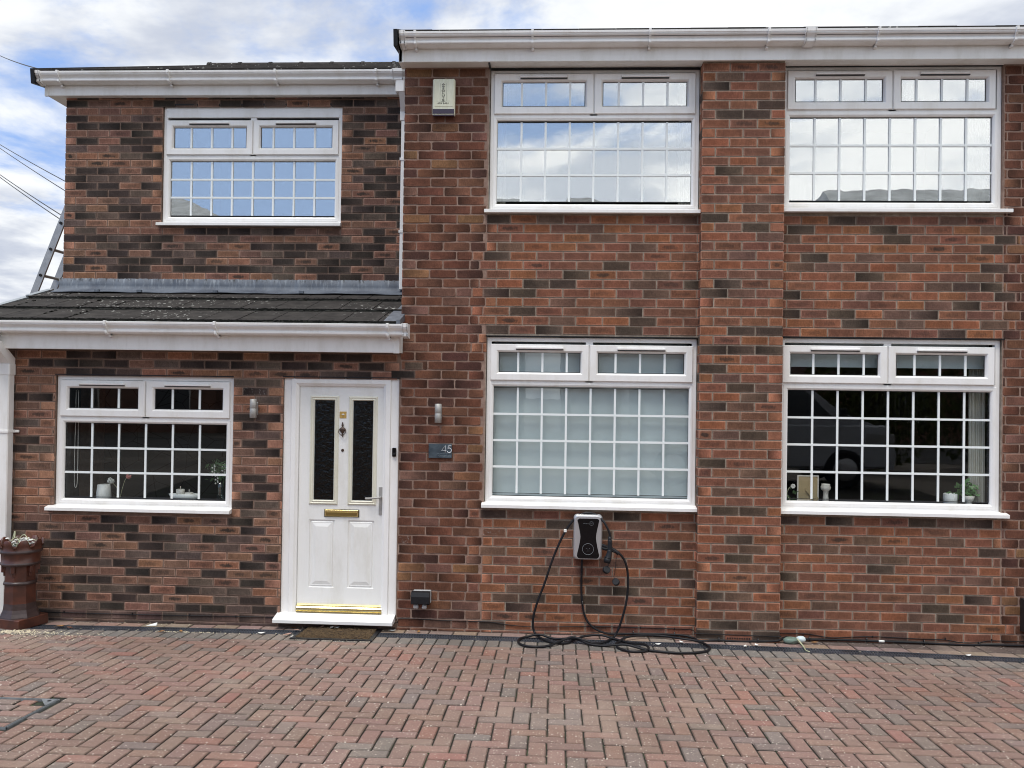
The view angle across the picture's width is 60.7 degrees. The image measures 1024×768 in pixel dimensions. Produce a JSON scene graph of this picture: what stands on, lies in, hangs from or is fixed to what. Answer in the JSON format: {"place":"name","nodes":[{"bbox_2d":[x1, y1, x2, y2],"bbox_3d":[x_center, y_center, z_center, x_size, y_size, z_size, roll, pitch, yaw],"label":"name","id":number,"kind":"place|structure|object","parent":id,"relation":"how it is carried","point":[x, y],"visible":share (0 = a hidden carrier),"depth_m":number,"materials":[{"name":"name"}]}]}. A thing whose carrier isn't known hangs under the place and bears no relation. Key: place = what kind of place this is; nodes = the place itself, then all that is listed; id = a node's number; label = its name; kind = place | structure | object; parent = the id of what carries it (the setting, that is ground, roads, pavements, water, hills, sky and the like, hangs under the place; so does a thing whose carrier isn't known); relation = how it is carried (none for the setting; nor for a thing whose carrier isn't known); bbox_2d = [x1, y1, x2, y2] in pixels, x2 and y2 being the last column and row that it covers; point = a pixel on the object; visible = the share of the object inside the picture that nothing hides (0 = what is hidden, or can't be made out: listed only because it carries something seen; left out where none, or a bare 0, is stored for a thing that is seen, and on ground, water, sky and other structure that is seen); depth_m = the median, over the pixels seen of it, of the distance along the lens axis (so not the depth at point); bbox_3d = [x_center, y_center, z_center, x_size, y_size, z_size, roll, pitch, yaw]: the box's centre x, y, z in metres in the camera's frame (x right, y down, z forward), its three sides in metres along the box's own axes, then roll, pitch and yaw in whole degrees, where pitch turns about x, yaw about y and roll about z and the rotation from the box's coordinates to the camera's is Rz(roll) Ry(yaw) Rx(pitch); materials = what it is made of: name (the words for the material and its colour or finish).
{"place":"outdoors","nodes":[
{"label":"outdoors","id":0,"kind":"place"},
{"bbox_2d":[1,145,64,180],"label":"overhead wire","id":1,"kind":"object","parent":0,"point":[34,164],"visible":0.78,"depth_m":12.13,"materials":[{"name":"black plastic"}]},
{"bbox_2d":[0,620,1023,767],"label":"paving","id":2,"kind":"structure","parent":0,"point":[85,675],"depth_m":5.39,"materials":[{"name":"red brick"}]},
{"bbox_2d":[0,535,47,630],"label":"chimney pot","id":3,"kind":"object","parent":2,"relation":"on","point":[20,563],"visible":0.99,"depth_m":7.20,"materials":[{"name":"ceramic"}]},
{"bbox_2d":[5,531,34,546],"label":"white flowers","id":4,"kind":"object","parent":3,"relation":"on","point":[20,539],"visible":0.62,"depth_m":7.27,"materials":[{"name":"white plant"}]},
{"bbox_2d":[0,697,59,729],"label":"manhole cover","id":5,"kind":"object","parent":2,"relation":"on","point":[23,711],"visible":0.99,"depth_m":5.13,"materials":[{"name":"metal"}]},
{"bbox_2d":[289,625,381,641],"bbox_3d":[-1.428,2.035,7.159,0.668,0.050,0.433,1,-1,3],"label":"doormat","id":6,"kind":"object","parent":2,"relation":"on","point":[311,632],"visible":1,"depth_m":7.09,"materials":[{"name":"brown fabric"}]},
{"bbox_2d":[0,621,941,762],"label":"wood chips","id":7,"kind":"object","parent":2,"relation":"on","point":[14,631],"visible":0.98,"depth_m":7.03,"materials":[{"name":"brown wood"}]},
{"bbox_2d":[0,631,1012,767],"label":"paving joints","id":8,"kind":"object","parent":2,"relation":"on","point":[39,703],"visible":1,"depth_m":5.22,"materials":[{"name":"grey sand"}]},
{"bbox_2d":[27,625,1023,662],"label":"channel drain","id":9,"kind":"object","parent":2,"relation":"in","point":[653,644],"visible":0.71,"depth_m":7.06,"materials":[{"name":"plastic"}]},
{"bbox_2d":[783,636,809,651],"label":"plastic litter","id":10,"kind":"object","parent":2,"relation":"on","point":[794,640],"visible":1,"depth_m":7.07,"materials":[{"name":"grey plastic"}]},
{"bbox_2d":[0,0,1023,302],"label":"sky","id":11,"kind":"structure","parent":0,"point":[34,33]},
{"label":"ground","id":12,"kind":"structure","parent":0,"visible":0},
{"bbox_2d":[30,208,64,292],"bbox_3d":[-5.341,-0.262,9.439,1.848,4.650,0.344,1,-1,3],"label":"ladder","id":13,"kind":"object","parent":12,"relation":"on","point":[47,259],"visible":0.23,"depth_m":9.27,"materials":[{"name":"metal"}]},
{"bbox_2d":[0,25,1023,647],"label":"brick house","id":14,"kind":"structure","parent":12,"relation":"on","point":[304,253],"depth_m":7.38,"materials":[{"name":"brown brick"}]},
{"bbox_2d":[1,56,34,67],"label":"overhead wire","id":15,"kind":"object","parent":14,"relation":"attached to","point":[18,62],"visible":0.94,"depth_m":10.95,"materials":[{"name":"black plastic"}]},
{"bbox_2d":[0,177,58,218],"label":"overhead wire","id":16,"kind":"object","parent":14,"relation":"attached to","point":[29,198],"visible":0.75,"depth_m":12.30,"materials":[{"name":"black plastic"}]},
{"bbox_2d":[0,175,60,214],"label":"overhead wire","id":17,"kind":"object","parent":14,"relation":"attached to","point":[31,196],"visible":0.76,"depth_m":12.23,"materials":[{"name":"black plastic"}]},
{"bbox_2d":[0,148,64,190],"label":"overhead wire","id":18,"kind":"object","parent":14,"relation":"attached to","point":[33,170],"visible":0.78,"depth_m":12.28,"materials":[{"name":"black plastic"}]},
{"bbox_2d":[74,390,78,487],"bbox_3d":[-3.818,0.482,7.670,0.035,0.857,0.004,1,-1,3],"label":"blind cord","id":19,"kind":"object","parent":14,"relation":"hanging from","point":[74,452],"visible":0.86,"depth_m":7.67,"materials":[{"name":"white plastic"}]},
{"bbox_2d":[96,484,110,498],"bbox_3d":[-3.586,0.941,7.682,0.124,0.120,0.124,1,-1,3],"label":"vase","id":20,"kind":"object","parent":14,"relation":"in","point":[103,491],"visible":0.98,"depth_m":7.64,"materials":[{"name":"white ceramic"}]},
{"bbox_2d":[107,477,114,483],"bbox_3d":[-3.511,0.913,7.698,0.102,0.182,0.059,1,-1,3],"label":"artificial flower","id":21,"kind":"object","parent":20,"relation":"in","point":[110,480],"visible":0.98,"depth_m":7.68,"materials":[{"name":"white fabric"}]},
{"bbox_2d":[44,375,233,513],"bbox_3d":[-3.186,0.514,7.524,1.610,1.161,0.155,1,-1,3],"label":"window","id":22,"kind":"structure","parent":14,"relation":"in","point":[146,412],"depth_m":7.53,"materials":[{"name":"white plastic"}]},
{"bbox_2d":[169,493,197,499],"bbox_3d":[-2.863,0.985,7.645,0.280,0.052,0.104,1,-1,3],"label":"candle tray","id":23,"kind":"object","parent":14,"relation":"in","point":[193,496],"visible":0.77,"depth_m":7.61,"materials":[{"name":"white ceramic"}]},
{"bbox_2d":[176,486,184,493],"bbox_3d":[-2.900,0.942,7.647,0.072,0.098,0.072,1,-1,3],"label":"candle","id":24,"kind":"object","parent":23,"relation":"on","point":[180,491],"visible":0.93,"depth_m":7.62,"materials":[{"name":"white wax"}]},
{"bbox_2d":[205,459,225,498],"bbox_3d":[-2.550,0.834,7.695,0.316,0.364,0.104,1,-1,3],"label":"flowering plant","id":25,"kind":"object","parent":14,"relation":"on","point":[214,469],"visible":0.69,"depth_m":7.69,"materials":[{"name":"green plant"}]},
{"bbox_2d":[156,106,342,226],"bbox_3d":[-2.568,-2.142,8.612,1.830,1.195,0.155,1,-1,3],"label":"window","id":26,"kind":"structure","parent":14,"relation":"in","point":[253,152],"depth_m":8.62,"materials":[{"name":"white plastic"}]},
{"bbox_2d":[250,399,257,417],"bbox_3d":[-2.189,0.207,7.412,0.057,0.161,0.082,1,-1,3],"label":"wall light","id":27,"kind":"object","parent":14,"relation":"attached to","point":[253,408],"visible":1,"depth_m":7.38,"materials":[{"name":"silver metal"}]},
{"bbox_2d":[297,386,383,604],"bbox_3d":[-1.456,0.947,7.440,0.735,1.865,0.101,1,-1,3],"label":"door","id":28,"kind":"structure","parent":14,"relation":"in","point":[341,459],"depth_m":7.45,"materials":[{"name":"white plastic"}]},
{"bbox_2d":[340,411,345,417],"bbox_3d":[-1.441,0.264,7.455,0.059,0.058,0.004,1,-1,3],"label":"sticker","id":29,"kind":"object","parent":14,"relation":"attached to","point":[342,414],"visible":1,"depth_m":7.46,"materials":[{"name":"gold metal"}]},
{"bbox_2d":[392,448,395,456],"bbox_3d":[-0.997,0.578,7.397,0.034,0.075,0.024,1,-1,3],"label":"doorbell","id":30,"kind":"object","parent":14,"relation":"attached to","point":[393,452],"visible":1,"depth_m":7.39,"materials":[{"name":"black plastic"}]},
{"bbox_2d":[411,589,430,608],"bbox_3d":[-0.760,1.802,7.315,0.160,0.149,0.091,1,-1,3],"label":"outdoor socket","id":31,"kind":"object","parent":14,"relation":"attached to","point":[421,597],"visible":1,"depth_m":7.28,"materials":[{"name":"grey plastic"}]},
{"bbox_2d":[435,404,441,422],"bbox_3d":[-0.617,0.246,7.331,0.057,0.161,0.082,1,-1,3],"label":"wall light","id":32,"kind":"object","parent":14,"relation":"attached to","point":[438,413],"visible":1,"depth_m":7.29,"materials":[{"name":"silver metal"}]},
{"bbox_2d":[429,444,451,457],"bbox_3d":[-0.604,0.563,7.359,0.197,0.120,0.017,1,-1,3],"label":"house number plaque","id":33,"kind":"object","parent":14,"relation":"attached to","point":[440,450],"visible":1,"depth_m":7.36,"materials":[{"name":"stone"}]},
{"bbox_2d":[432,79,455,116],"bbox_3d":[-0.573,-2.410,7.372,0.188,0.314,0.062,1,-1,3],"label":"burglar alarm box","id":34,"kind":"object","parent":14,"relation":"attached to","point":[444,91],"visible":1,"depth_m":7.34,"materials":[{"name":"beige plastic"}]},
{"bbox_2d":[497,86,506,203],"bbox_3d":[-0.107,-2.055,7.622,0.110,1.080,0.049,1,-1,3],"label":"curtain","id":35,"kind":"object","parent":14,"relation":"hanging from","point":[501,169],"visible":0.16,"depth_m":7.62,"materials":[{"name":"grey fabric"}]},
{"bbox_2d":[40,611,1023,643],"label":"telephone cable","id":36,"kind":"object","parent":14,"relation":"attached to","point":[235,616],"visible":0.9,"depth_m":7.27,"materials":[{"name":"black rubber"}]},
{"bbox_2d":[481,337,696,511],"bbox_3d":[0.653,0.329,7.330,1.798,1.433,0.155,1,-1,3],"label":"window","id":37,"kind":"structure","parent":14,"relation":"in","point":[589,375],"depth_m":7.33,"materials":[{"name":"white plastic"}]},
{"bbox_2d":[492,342,689,498],"bbox_3d":[0.662,0.303,7.433,1.663,1.302,0.048,1,-1,3],"label":"roller blind","id":38,"kind":"object","parent":14,"relation":"attached to","point":[626,454],"visible":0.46,"depth_m":7.41,"materials":[{"name":"white fabric"}]},
{"bbox_2d":[484,70,700,213],"bbox_3d":[0.682,-2.044,7.363,1.808,1.239,0.165,1,-1,3],"label":"window","id":39,"kind":"structure","parent":14,"relation":"in","point":[594,80],"depth_m":7.37,"materials":[{"name":"white plastic"}]},
{"bbox_2d":[517,512,710,653],"bbox_3d":[0.811,1.569,6.985,1.525,1.027,0.574,1,-1,3],"label":"car charger","id":40,"kind":"object","parent":14,"relation":"attached to","point":[587,536],"visible":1,"depth_m":7.18,"materials":[{"name":"black plastic"}]},
{"bbox_2d":[678,85,690,204],"bbox_3d":[1.501,-2.034,7.540,0.130,1.080,0.049,1,-1,3],"label":"curtain","id":41,"kind":"object","parent":14,"relation":"hanging from","point":[684,161],"visible":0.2,"depth_m":7.54,"materials":[{"name":"grey fabric"}]},
{"bbox_2d":[787,484,798,499],"bbox_3d":[2.368,0.921,7.373,0.106,0.162,0.018,1,-1,3],"label":"silk flower","id":42,"kind":"object","parent":14,"relation":"in","point":[792,486],"visible":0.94,"depth_m":7.38,"materials":[{"name":"green fabric"}]},
{"bbox_2d":[580,559,1023,646],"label":"supply cable","id":43,"kind":"object","parent":14,"relation":"attached to","point":[724,640],"visible":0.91,"depth_m":7.15,"materials":[{"name":"black rubber"}]},
{"bbox_2d":[797,475,818,500],"bbox_3d":[2.495,0.881,7.374,0.179,0.223,0.020,1,-1,3],"label":"photo frame","id":44,"kind":"object","parent":14,"relation":"on","point":[803,485],"visible":0.84,"depth_m":7.38,"materials":[{"name":"beige"}]},
{"bbox_2d":[821,484,830,500],"bbox_3d":[2.641,0.914,7.364,0.084,0.145,0.084,1,-1,3],"label":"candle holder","id":45,"kind":"object","parent":14,"relation":"on","point":[825,488],"visible":0.92,"depth_m":7.34,"materials":[{"name":"white ceramic"}]},
{"bbox_2d":[785,343,988,368],"bbox_3d":[3.121,-0.245,7.330,1.685,0.220,0.044,1,-1,3],"label":"roller blind","id":46,"kind":"object","parent":14,"relation":"attached to","point":[903,361],"visible":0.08,"depth_m":7.32,"materials":[{"name":"grey fabric"}]},
{"bbox_2d":[781,338,1009,518],"bbox_3d":[3.126,0.354,7.203,1.830,1.449,0.155,1,-1,3],"label":"window","id":47,"kind":"structure","parent":14,"relation":"in","point":[887,380],"depth_m":7.21,"materials":[{"name":"white plastic"}]},
{"bbox_2d":[784,67,1012,213],"bbox_3d":[3.165,-2.025,7.236,1.840,1.239,0.165,1,-1,3],"label":"window","id":48,"kind":"structure","parent":14,"relation":"in","point":[891,106],"depth_m":7.24,"materials":[{"name":"white plastic"}]},
{"bbox_2d":[943,493,957,503],"bbox_3d":[3.663,0.958,7.311,0.110,0.086,0.110,1,-1,3],"label":"jar","id":49,"kind":"object","parent":14,"relation":"on","point":[950,497],"visible":0.91,"depth_m":7.26,"materials":[{"name":"white ceramic"}]},
{"bbox_2d":[947,478,979,503],"bbox_3d":[3.776,0.890,7.306,0.279,0.224,0.093,1,-1,3],"label":"potted plant","id":50,"kind":"object","parent":14,"relation":"in","point":[970,493],"visible":0.77,"depth_m":7.29,"materials":[{"name":"green plant"}]},
{"bbox_2d":[967,369,984,502],"bbox_3d":[3.914,0.349,7.367,0.130,1.300,0.049,1,-1,3],"label":"curtain","id":51,"kind":"object","parent":14,"relation":"hanging from","point":[976,432],"visible":0.56,"depth_m":7.36,"materials":[{"name":"grey fabric"}]},
{"bbox_2d":[967,81,985,202],"bbox_3d":[3.943,-2.021,7.415,0.140,1.080,0.049,1,-1,3],"label":"curtain","id":52,"kind":"object","parent":14,"relation":"hanging from","point":[976,187],"visible":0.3,"depth_m":7.41,"materials":[{"name":"grey fabric"}]},
{"bbox_2d":[1020,598,1023,631],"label":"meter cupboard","id":53,"kind":"object","parent":14,"relation":"attached to","point":[1022,614],"visible":1,"depth_m":7.08,"materials":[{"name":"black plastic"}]}
]}

